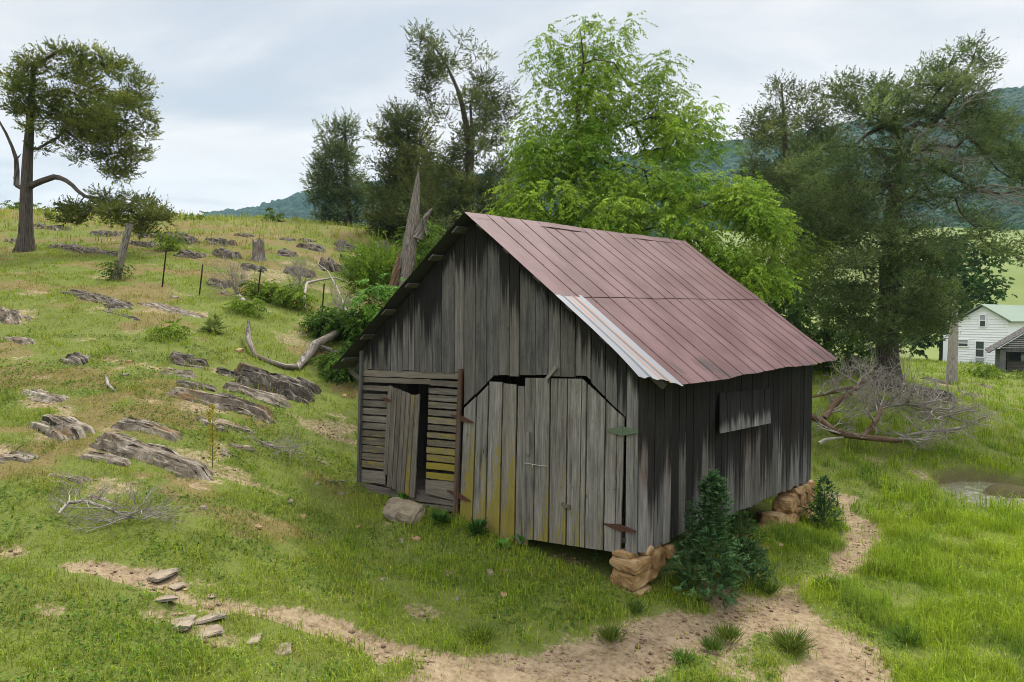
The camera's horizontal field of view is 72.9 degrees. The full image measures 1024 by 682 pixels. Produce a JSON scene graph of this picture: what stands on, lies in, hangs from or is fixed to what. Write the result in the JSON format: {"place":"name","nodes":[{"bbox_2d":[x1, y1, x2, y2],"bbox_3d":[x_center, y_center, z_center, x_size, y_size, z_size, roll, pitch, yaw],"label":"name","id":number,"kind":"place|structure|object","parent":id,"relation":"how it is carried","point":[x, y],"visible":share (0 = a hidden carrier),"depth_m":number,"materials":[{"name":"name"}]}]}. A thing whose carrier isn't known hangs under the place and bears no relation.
{"place":"outdoors","nodes":[
{"label":"outdoors","id":0,"kind":"place"},
{"bbox_2d":[0,209,1023,681],"bbox_3d":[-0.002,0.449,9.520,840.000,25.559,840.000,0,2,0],"label":"ground","id":1,"kind":"structure","parent":0,"point":[830,663],"depth_m":9.58,"materials":[{"name":"plant"}]},
{"bbox_2d":[0,307,31,324],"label":"rock outcrop","id":2,"kind":"object","parent":1,"relation":"on","point":[8,317],"visible":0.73,"depth_m":17.02,"materials":[{"name":"stone"}]},
{"bbox_2d":[0,450,37,463],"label":"rock outcrop","id":3,"kind":"object","parent":1,"relation":"on","point":[22,458],"visible":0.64,"depth_m":9.63,"materials":[{"name":"stone"}]},
{"bbox_2d":[3,336,35,344],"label":"rock outcrop","id":4,"kind":"object","parent":1,"relation":"on","point":[24,340],"visible":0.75,"depth_m":15.34,"materials":[{"name":"stone"}]},
{"bbox_2d":[20,389,69,403],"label":"rock outcrop","id":5,"kind":"object","parent":1,"relation":"on","point":[44,396],"visible":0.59,"depth_m":12.01,"materials":[{"name":"stone"}]},
{"bbox_2d":[29,414,95,441],"bbox_3d":[-7.017,1.496,10.678,1.477,0.655,0.813,1,2,28],"label":"rock outcrop","id":6,"kind":"object","parent":1,"relation":"on","point":[50,425],"visible":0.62,"depth_m":10.64,"materials":[{"name":"stone"}]},
{"bbox_2d":[46,471,91,484],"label":"rock outcrop","id":7,"kind":"object","parent":1,"relation":"on","point":[74,478],"visible":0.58,"depth_m":9.26,"materials":[{"name":"stone"}]},
{"bbox_2d":[59,352,89,365],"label":"rock outcrop","id":8,"kind":"object","parent":1,"relation":"on","point":[78,357],"visible":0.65,"depth_m":14.01,"materials":[{"name":"stone"}]},
{"bbox_2d":[49,243,100,252],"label":"rock outcrop","id":9,"kind":"object","parent":1,"relation":"on","point":[72,246],"visible":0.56,"depth_m":28.37,"materials":[{"name":"stone"}]},
{"bbox_2d":[0,35,181,252],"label":"cedar tree","id":10,"kind":"object","parent":1,"relation":"on","point":[87,121],"visible":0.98,"depth_m":27.58,"materials":[{"name":"green plant"}]},
{"bbox_2d":[59,289,133,309],"bbox_3d":[-11.482,-1.012,19.190,3.984,0.902,1.024,1,2,30],"label":"rock outcrop","id":11,"kind":"object","parent":1,"relation":"on","point":[116,303],"visible":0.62,"depth_m":19.03,"materials":[{"name":"stone"}]},
{"bbox_2d":[79,451,130,467],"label":"rock outcrop","id":12,"kind":"object","parent":1,"relation":"on","point":[108,458],"visible":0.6,"depth_m":9.92,"materials":[{"name":"stone"}]},
{"bbox_2d":[96,223,136,281],"bbox_3d":[-12.414,-2.623,21.711,1.103,2.220,0.997,0,2,0],"label":"tree stump","id":13,"kind":"object","parent":1,"relation":"on","point":[119,265],"visible":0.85,"depth_m":21.80,"materials":[{"name":"grey wood"}]},
{"bbox_2d":[40,464,207,532],"bbox_3d":[-4.704,1.899,8.329,2.119,0.848,1.254,0,2,0],"label":"twig heap","id":14,"kind":"object","parent":1,"relation":"on","point":[130,514],"visible":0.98,"depth_m":8.26,"materials":[{"name":"wood"}]},
{"bbox_2d":[111,417,183,441],"bbox_3d":[-5.838,1.541,11.104,1.373,0.613,0.575,0,2,0],"label":"rock outcrop","id":15,"kind":"object","parent":1,"relation":"on","point":[148,426],"visible":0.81,"depth_m":11.01,"materials":[{"name":"stone"}]},
{"bbox_2d":[89,432,213,480],"bbox_3d":[-5.402,1.877,10.361,2.320,0.978,0.683,1,2,7],"label":"rock outcrop","id":16,"kind":"object","parent":1,"relation":"on","point":[164,456],"visible":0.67,"depth_m":10.25,"materials":[{"name":"stone"}]},
{"bbox_2d":[146,568,180,581],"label":"rock","id":17,"kind":"object","parent":1,"relation":"on","point":[160,575],"visible":1,"depth_m":7.39,"materials":[{"name":"stone"}]},
{"bbox_2d":[145,318,196,342],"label":"weed clump","id":18,"kind":"object","parent":1,"relation":"on","point":[173,328],"visible":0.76,"depth_m":16.03,"materials":[{"name":"green plant"}]},
{"bbox_2d":[152,226,189,251],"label":"weed clump","id":19,"kind":"object","parent":1,"relation":"on","point":[167,240],"visible":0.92,"depth_m":27.91,"materials":[{"name":"green plant"}]},
{"bbox_2d":[135,302,207,317],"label":"rock outcrop","id":20,"kind":"object","parent":1,"relation":"on","point":[173,309],"visible":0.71,"depth_m":19.02,"materials":[{"name":"stone"}]},
{"bbox_2d":[159,367,196,378],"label":"rock outcrop","id":21,"kind":"object","parent":1,"relation":"on","point":[183,374],"visible":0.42,"depth_m":14.16,"materials":[{"name":"stone"}]},
{"bbox_2d":[159,231,198,244],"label":"rock outcrop","id":22,"kind":"object","parent":1,"relation":"on","point":[191,240],"visible":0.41,"depth_m":30.30,"materials":[{"name":"stone"}]},
{"bbox_2d":[169,614,195,631],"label":"rock","id":23,"kind":"object","parent":1,"relation":"on","point":[187,622],"visible":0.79,"depth_m":6.65,"materials":[{"name":"stone"}]},
{"bbox_2d":[169,351,208,368],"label":"rock outcrop","id":24,"kind":"object","parent":1,"relation":"on","point":[178,358],"visible":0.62,"depth_m":14.88,"materials":[{"name":"stone"}]},
{"bbox_2d":[173,249,208,258],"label":"rock outcrop","id":25,"kind":"object","parent":1,"relation":"on","point":[189,253],"visible":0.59,"depth_m":26.77,"materials":[{"name":"stone"}]},
{"bbox_2d":[175,379,216,391],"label":"rock outcrop","id":26,"kind":"object","parent":1,"relation":"on","point":[211,388],"visible":0.53,"depth_m":13.64,"materials":[{"name":"stone"}]},
{"bbox_2d":[194,611,226,624],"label":"rock","id":27,"kind":"object","parent":1,"relation":"on","point":[211,617],"visible":0.77,"depth_m":6.87,"materials":[{"name":"stone"}]},
{"bbox_2d":[197,624,223,637],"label":"rock","id":28,"kind":"object","parent":1,"relation":"on","point":[213,629],"visible":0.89,"depth_m":6.67,"materials":[{"name":"stone"}]},
{"bbox_2d":[205,403,218,467],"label":"weed stalk","id":29,"kind":"object","parent":1,"relation":"on","point":[213,432],"visible":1,"depth_m":10.59,"materials":[{"name":"green plant"}]},
{"bbox_2d":[197,312,234,331],"bbox_3d":[-7.549,-0.499,17.591,0.801,0.520,0.876,1,2,22],"label":"mullein","id":30,"kind":"object","parent":1,"relation":"on","point":[215,321],"visible":1,"depth_m":17.45,"materials":[{"name":"green plant"}]},
{"bbox_2d":[203,237,237,245],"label":"rock outcrop","id":31,"kind":"object","parent":1,"relation":"on","point":[218,240],"visible":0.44,"depth_m":30.08,"materials":[{"name":"stone"}]},
{"bbox_2d":[206,277,234,288],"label":"rock outcrop","id":32,"kind":"object","parent":1,"relation":"on","point":[223,284],"visible":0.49,"depth_m":22.90,"materials":[{"name":"stone"}]},
{"bbox_2d":[166,387,277,423],"bbox_3d":[-5.455,1.484,13.178,2.574,1.287,0.748,-1,2,-30],"label":"rock outcrop","id":33,"kind":"object","parent":1,"relation":"on","point":[233,402],"visible":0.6,"depth_m":13.12,"materials":[{"name":"stone"}]},
{"bbox_2d":[195,416,255,434],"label":"rock outcrop","id":34,"kind":"object","parent":1,"relation":"on","point":[226,424],"visible":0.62,"depth_m":12.27,"materials":[{"name":"stone"}]},
{"bbox_2d":[212,247,242,258],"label":"rock outcrop","id":35,"kind":"object","parent":1,"relation":"on","point":[223,252],"visible":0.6,"depth_m":27.59,"materials":[{"name":"stone"}]},
{"bbox_2d":[195,246,264,296],"bbox_3d":[-8.904,-2.198,22.112,1.508,1.658,2.465,1,2,32],"label":"bare bush","id":36,"kind":"object","parent":1,"relation":"on","point":[238,281],"visible":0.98,"depth_m":22.07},
{"bbox_2d":[224,291,268,318],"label":"weed clump","id":37,"kind":"object","parent":1,"relation":"on","point":[248,307],"visible":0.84,"depth_m":20.26,"materials":[{"name":"green plant"}]},
{"bbox_2d":[222,381,290,408],"bbox_3d":[-5.321,1.309,14.495,1.686,0.964,0.684,0,2,-21],"label":"rock outcrop","id":38,"kind":"object","parent":1,"relation":"on","point":[270,398],"visible":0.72,"depth_m":14.39,"materials":[{"name":"stone"}]},
{"bbox_2d":[251,238,266,261],"bbox_3d":[-10.279,-3.681,28.095,0.666,1.011,0.631,2,2,40],"label":"tree stump","id":39,"kind":"object","parent":1,"relation":"on","point":[258,252],"visible":0.9,"depth_m":27.92,"materials":[{"name":"grey wood"}]},
{"bbox_2d":[237,277,286,304],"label":"weed clump","id":40,"kind":"object","parent":1,"relation":"on","point":[265,289],"visible":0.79,"depth_m":22.41,"materials":[{"name":"green plant"}]},
{"bbox_2d":[245,320,297,369],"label":"curved branch","id":41,"kind":"object","parent":1,"relation":"on","point":[248,339],"visible":0.98,"depth_m":16.82,"materials":[{"name":"grey wood"}]},
{"bbox_2d":[262,207,285,221],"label":"bush","id":42,"kind":"object","parent":1,"relation":"on","point":[268,216],"visible":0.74,"depth_m":42.64,"materials":[{"name":"green plant"}]},
{"bbox_2d":[234,362,314,404],"bbox_3d":[-5.223,1.193,15.264,2.156,1.467,1.012,0,2,-14],"label":"rock outcrop","id":43,"kind":"object","parent":1,"relation":"on","point":[293,389],"visible":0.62,"depth_m":15.21,"materials":[{"name":"stone"}]},
{"bbox_2d":[245,426,328,465],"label":"dead branch","id":44,"kind":"object","parent":1,"relation":"on","point":[283,445],"visible":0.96,"depth_m":12.26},
{"bbox_2d":[264,281,320,312],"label":"weed clump","id":45,"kind":"object","parent":1,"relation":"on","point":[289,296],"visible":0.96,"depth_m":22.39,"materials":[{"name":"green plant"}]},
{"bbox_2d":[266,251,326,287],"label":"bare bush","id":46,"kind":"object","parent":1,"relation":"on","point":[299,271],"visible":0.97,"depth_m":24.82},
{"bbox_2d":[296,243,324,252],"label":"rock outcrop","id":47,"kind":"object","parent":1,"relation":"on","point":[315,247],"visible":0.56,"depth_m":31.61,"materials":[{"name":"stone"}]},
{"bbox_2d":[296,327,343,370],"bbox_3d":[-5.164,-0.031,19.089,0.410,1.432,4.334,0,2,5],"label":"dead log","id":48,"kind":"object","parent":1,"relation":"on","point":[311,350],"visible":0.7,"depth_m":18.24,"materials":[{"name":"grey wood"}]},
{"bbox_2d":[297,306,354,341],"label":"bush","id":49,"kind":"object","parent":1,"relation":"on","point":[320,321],"visible":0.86,"depth_m":19.87,"materials":[{"name":"green plant"}]},
{"bbox_2d":[317,257,343,272],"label":"rock outcrop","id":50,"kind":"object","parent":1,"relation":"on","point":[329,263],"visible":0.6,"depth_m":28.76,"materials":[{"name":"stone"}]},
{"bbox_2d":[308,341,358,387],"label":"bush","id":51,"kind":"object","parent":1,"relation":"on","point":[331,361],"visible":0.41,"depth_m":17.18,"materials":[{"name":"green plant"}]},
{"bbox_2d":[299,106,380,228],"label":"cedar tree","id":52,"kind":"object","parent":1,"relation":"on","point":[347,194],"visible":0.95,"depth_m":45.57,"materials":[{"name":"green plant"}]},
{"bbox_2d":[315,276,366,311],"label":"bare bush","id":53,"kind":"object","parent":1,"relation":"on","point":[348,301],"visible":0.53,"depth_m":22.34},
{"bbox_2d":[328,299,378,344],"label":"bush","id":54,"kind":"object","parent":1,"relation":"on","point":[355,328],"visible":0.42,"depth_m":19.67,"materials":[{"name":"green plant"}]},
{"bbox_2d":[341,271,406,322],"bbox_3d":[-3.112,-0.893,15.785,1.568,1.355,1.242,0,2,0],"label":"sumac","id":55,"kind":"object","parent":1,"relation":"on","point":[377,292],"visible":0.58,"depth_m":15.69,"materials":[{"name":"green plant"}]},
{"bbox_2d":[333,229,417,309],"bbox_3d":[-3.817,-1.944,19.794,2.491,2.489,3.337,0,2,0],"label":"bush","id":56,"kind":"object","parent":1,"relation":"on","point":[372,267],"visible":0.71,"depth_m":19.16,"materials":[{"name":"plant"}]},
{"bbox_2d":[356,95,449,248],"bbox_3d":[-5.670,-9.205,39.594,5.879,9.810,8.597,-1,2,-25],"label":"cedar tree","id":57,"kind":"object","parent":1,"relation":"on","point":[395,170],"visible":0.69,"depth_m":39.21,"materials":[{"name":"green plant"}]},
{"bbox_2d":[382,497,424,525],"bbox_3d":[-1.728,2.693,10.947,0.651,0.332,0.400,1,2,28],"label":"rock","id":58,"kind":"object","parent":1,"relation":"on","point":[399,509],"visible":0.97,"depth_m":10.85,"materials":[{"name":"grey stone"}]},
{"bbox_2d":[389,169,431,288],"bbox_3d":[-2.601,-1.426,17.468,1.156,5.819,0.639,0,2,-10],"label":"dead snag","id":59,"kind":"object","parent":1,"relation":"on","point":[415,228],"visible":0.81,"depth_m":17.34,"materials":[{"name":"grey wood"}]},
{"bbox_2d":[391,215,445,268],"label":"bush","id":60,"kind":"object","parent":1,"relation":"on","point":[424,247],"visible":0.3,"depth_m":23.67,"materials":[{"name":"green plant"}]},
{"bbox_2d":[429,507,452,523],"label":"weed","id":61,"kind":"object","parent":1,"relation":"on","point":[438,518],"visible":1,"depth_m":10.74,"materials":[{"name":"green plant"}]},
{"bbox_2d":[0,355,887,681],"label":"dirt clods","id":62,"kind":"object","parent":1,"relation":"on","point":[566,673],"visible":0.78,"depth_m":7.99,"materials":[{"name":"soil"}]},
{"bbox_2d":[394,17,532,242],"bbox_3d":[-1.679,-10.337,36.240,7.614,13.160,11.089,2,2,37],"label":"cedar tree","id":63,"kind":"object","parent":1,"relation":"on","point":[463,183],"visible":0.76,"depth_m":35.41,"materials":[{"name":"green plant"}]},
{"bbox_2d":[466,516,489,536],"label":"weed","id":64,"kind":"object","parent":1,"relation":"on","point":[476,526],"visible":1,"depth_m":10.50,"materials":[{"name":"green plant"}]},
{"bbox_2d":[452,618,505,648],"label":"grass tussock","id":65,"kind":"object","parent":1,"relation":"on","point":[486,629],"depth_m":7.75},
{"bbox_2d":[0,332,1023,681],"bbox_3d":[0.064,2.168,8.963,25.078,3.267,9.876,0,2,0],"label":"pasture grass","id":66,"kind":"structure","parent":1,"relation":"on","point":[954,622],"depth_m":8.93,"materials":[{"name":"plant"}]},
{"bbox_2d":[0,241,1023,524],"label":"hillside grass","id":67,"kind":"structure","parent":1,"relation":"on","point":[894,495],"depth_m":18.04,"materials":[{"name":"plant"}]},
{"bbox_2d":[0,203,1023,407],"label":"distant grass","id":68,"kind":"structure","parent":1,"relation":"on","point":[917,361],"depth_m":38.33,"materials":[{"name":"plant"}]},
{"bbox_2d":[330,212,836,553],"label":"barn","id":69,"kind":"structure","parent":1,"relation":"on","point":[665,374],"depth_m":10.74,"materials":[{"name":"wood"}]},
{"bbox_2d":[381,386,420,497],"bbox_3d":[-1.907,1.711,11.874,0.971,1.859,0.060,2,2,39],"label":"slatted door","id":70,"kind":"structure","parent":69,"relation":"in","point":[403,408],"depth_m":11.84,"materials":[{"name":"wood"}]},
{"bbox_2d":[447,381,527,545],"bbox_3d":[-0.405,1.810,10.688,1.625,2.393,0.066,2,2,39],"label":"barn door","id":71,"kind":"structure","parent":69,"relation":"in","point":[497,398],"depth_m":10.57,"materials":[{"name":"wood"}]},
{"bbox_2d":[524,378,637,551],"bbox_3d":[0.912,1.740,9.615,1.893,2.439,0.072,2,2,39],"label":"barn door","id":72,"kind":"structure","parent":69,"relation":"in","point":[571,480],"depth_m":9.67,"materials":[{"name":"wood"}]},
{"bbox_2d":[594,621,631,644],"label":"grass tussock","id":73,"kind":"object","parent":1,"relation":"on","point":[611,634],"depth_m":7.88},
{"bbox_2d":[622,596,650,617],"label":"grass tussock","id":74,"kind":"object","parent":1,"relation":"on","point":[636,607],"depth_m":8.65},
{"bbox_2d":[609,544,677,597],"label":"stone pier","id":75,"kind":"structure","parent":1,"relation":"on","point":[634,574],"depth_m":9.20,"materials":[{"name":"stone"}]},
{"bbox_2d":[483,11,815,309],"bbox_3d":[3.287,-4.531,17.962,8.508,9.155,6.811,0,2,0],"label":"walnut tree","id":76,"kind":"object","parent":1,"relation":"on","point":[592,133],"visible":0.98,"depth_m":17.91,"materials":[{"name":"green plant"}]},
{"bbox_2d":[666,645,703,665],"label":"grass tussock","id":77,"kind":"object","parent":1,"relation":"on","point":[677,654],"depth_m":7.62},
{"bbox_2d":[674,497,710,588],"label":"shrub","id":78,"kind":"object","parent":1,"relation":"on","point":[693,555],"visible":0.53,"depth_m":9.58,"materials":[{"name":"green plant"}]},
{"bbox_2d":[661,468,755,608],"bbox_3d":[2.647,2.621,9.275,1.286,1.805,1.362,0,2,0],"label":"sapling","id":79,"kind":"object","parent":1,"relation":"on","point":[713,515],"visible":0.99,"depth_m":9.24,"materials":[{"name":"green plant"}]},
{"bbox_2d":[697,633,728,653],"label":"grass tussock","id":80,"kind":"object","parent":1,"relation":"on","point":[711,645],"depth_m":7.98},
{"bbox_2d":[708,620,746,644],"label":"grass tussock","id":81,"kind":"object","parent":1,"relation":"on","point":[731,633],"depth_m":8.24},
{"bbox_2d":[717,536,778,589],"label":"shrub","id":82,"kind":"object","parent":1,"relation":"on","point":[752,553],"visible":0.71,"depth_m":9.85,"materials":[{"name":"green plant"}]},
{"bbox_2d":[723,510,773,561],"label":"shrub","id":83,"kind":"object","parent":1,"relation":"on","point":[736,526],"visible":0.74,"depth_m":10.86,"materials":[{"name":"green plant"}]},
{"bbox_2d":[722,233,842,307],"bbox_3d":[8.135,-1.503,21.159,3.568,3.831,4.185,1,2,32],"label":"locust tree","id":84,"kind":"object","parent":1,"relation":"on","point":[798,263],"visible":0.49,"depth_m":20.76,"materials":[{"name":"green plant"}]},
{"bbox_2d":[760,480,814,526],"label":"stone pier","id":85,"kind":"structure","parent":1,"relation":"on","point":[793,501],"depth_m":13.09,"materials":[{"name":"stone"}]},
{"bbox_2d":[762,621,820,653],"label":"grass tussock","id":86,"kind":"object","parent":1,"relation":"on","point":[796,642],"depth_m":8.19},
{"bbox_2d":[727,67,862,324],"bbox_3d":[13.332,-6.366,33.031,8.600,13.084,5.182,-1,2,-37],"label":"cedar tree","id":87,"kind":"object","parent":1,"relation":"on","point":[771,125],"visible":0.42,"depth_m":32.61,"materials":[{"name":"green plant"}]},
{"bbox_2d":[737,259,904,375],"bbox_3d":[11.950,-0.684,26.931,7.334,5.085,5.174,-1,3,-42],"label":"leafy tree","id":88,"kind":"object","parent":1,"relation":"on","point":[828,341],"visible":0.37,"depth_m":25.71,"materials":[{"name":"green plant"}]},
{"bbox_2d":[803,474,844,534],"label":"shrub","id":89,"kind":"object","parent":1,"relation":"on","point":[823,501],"visible":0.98,"depth_m":13.06,"materials":[{"name":"green plant"}]},
{"bbox_2d":[820,340,913,419],"bbox_3d":[9.472,1.004,18.768,2.282,2.240,1.772,0,2,0],"label":"fallen branch","id":90,"kind":"object","parent":1,"relation":"on","point":[835,403],"visible":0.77,"depth_m":18.74,"materials":[{"name":"wood"}]},
{"bbox_2d":[812,350,893,412],"bbox_3d":[9.412,1.087,18.972,2.193,1.677,1.616,-1,2,-27],"label":"fallen branch","id":91,"kind":"object","parent":90,"relation":"on","point":[835,389],"visible":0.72,"depth_m":18.98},
{"bbox_2d":[811,406,950,450],"bbox_3d":[9.210,2.201,17.914,3.682,1.296,1.751,1,2,13],"label":"fallen branch","id":92,"kind":"object","parent":1,"relation":"on","point":[820,421],"visible":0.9,"depth_m":17.66,"materials":[{"name":"wood"}]},
{"bbox_2d":[844,363,900,434],"bbox_3d":[9.152,1.536,17.885,2.137,1.924,1.144,-1,2,-39],"label":"fallen branch","id":93,"kind":"object","parent":92,"relation":"on","point":[870,428],"visible":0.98,"depth_m":17.96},
{"bbox_2d":[771,26,1023,391],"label":"cedar tree","id":94,"kind":"object","parent":1,"relation":"on","point":[888,336],"visible":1,"depth_m":22.25,"materials":[{"name":"green plant"}]},
{"bbox_2d":[881,621,932,649],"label":"grass tussock","id":95,"kind":"object","parent":1,"relation":"on","point":[904,632],"depth_m":8.56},
{"bbox_2d":[852,338,1007,434],"bbox_3d":[10.688,1.260,18.130,3.638,2.652,2.939,0,2,0],"label":"fallen branch","id":96,"kind":"object","parent":1,"relation":"on","point":[926,403],"visible":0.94,"depth_m":18.01,"materials":[{"name":"wood"}]},
{"bbox_2d":[909,385,957,404],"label":"rock outcrop","id":97,"kind":"object","parent":1,"relation":"on","point":[944,394],"visible":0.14,"depth_m":22.64,"materials":[{"name":"stone"}]},
{"bbox_2d":[945,300,957,382],"bbox_3d":[24.834,-0.076,40.106,1.974,5.143,0.855,1,2,10],"label":"dead snag","id":98,"kind":"object","parent":1,"relation":"on","point":[952,365],"visible":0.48,"depth_m":39.82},
{"bbox_2d":[893,393,1018,449],"bbox_3d":[11.252,2.108,17.802,1.888,1.399,2.674,-1,3,-43],"label":"fallen branch","id":99,"kind":"object","parent":1,"relation":"on","point":[951,430],"visible":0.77,"depth_m":17.75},
{"bbox_2d":[899,228,1017,361],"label":"leafy tree","id":100,"kind":"object","parent":1,"relation":"on","point":[978,283],"visible":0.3,"depth_m":71.19,"materials":[{"name":"green plant"}]},
{"bbox_2d":[959,361,1006,379],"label":"weed clump","id":101,"kind":"object","parent":1,"relation":"on","point":[987,372],"visible":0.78,"depth_m":45.78,"materials":[{"name":"green plant"}]},
{"bbox_2d":[943,304,1023,364],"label":"house","id":102,"kind":"structure","parent":1,"relation":"on","point":[983,327],"depth_m":63.44,"materials":[{"name":"white"}]},
{"bbox_2d":[974,340,984,362],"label":"window","id":103,"kind":"structure","parent":102,"relation":"in","point":[979,353],"depth_m":63.50,"materials":[{"name":"white"}]},
{"bbox_2d":[985,327,1023,372],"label":"shed","id":104,"kind":"structure","parent":1,"relation":"on","point":[1016,350],"depth_m":50.66,"materials":[{"name":"wood"}]},
{"bbox_2d":[1006,352,1023,371],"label":"wall","id":105,"kind":"structure","parent":1,"relation":"on","point":[1013,365],"depth_m":51.09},
{"bbox_2d":[0,0,1023,214],"label":"sky","id":106,"kind":"structure","parent":0,"point":[242,88],"materials":[{"name":"white"}]},
{"bbox_2d":[684,227,1023,358],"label":"meadow hill","id":107,"kind":"structure","parent":0,"point":[1017,287],"depth_m":212.28,"materials":[{"name":"plant"}]},
{"bbox_2d":[938,482,1023,509],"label":"pond water","id":108,"kind":"structure","parent":0,"point":[957,487],"depth_m":16.28,"materials":[{"name":"liquid"}]},
{"bbox_3d":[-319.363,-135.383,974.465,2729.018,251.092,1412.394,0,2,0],"label":"mountain","id":109,"kind":"structure","parent":0,"visible":0},
{"bbox_2d":[196,85,1023,239],"bbox_3d":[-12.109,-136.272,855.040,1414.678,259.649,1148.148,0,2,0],"label":"forest","id":110,"kind":"object","parent":109,"relation":"on","point":[291,206],"visible":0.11,"depth_m":608.06,"materials":[{"name":"plant"}]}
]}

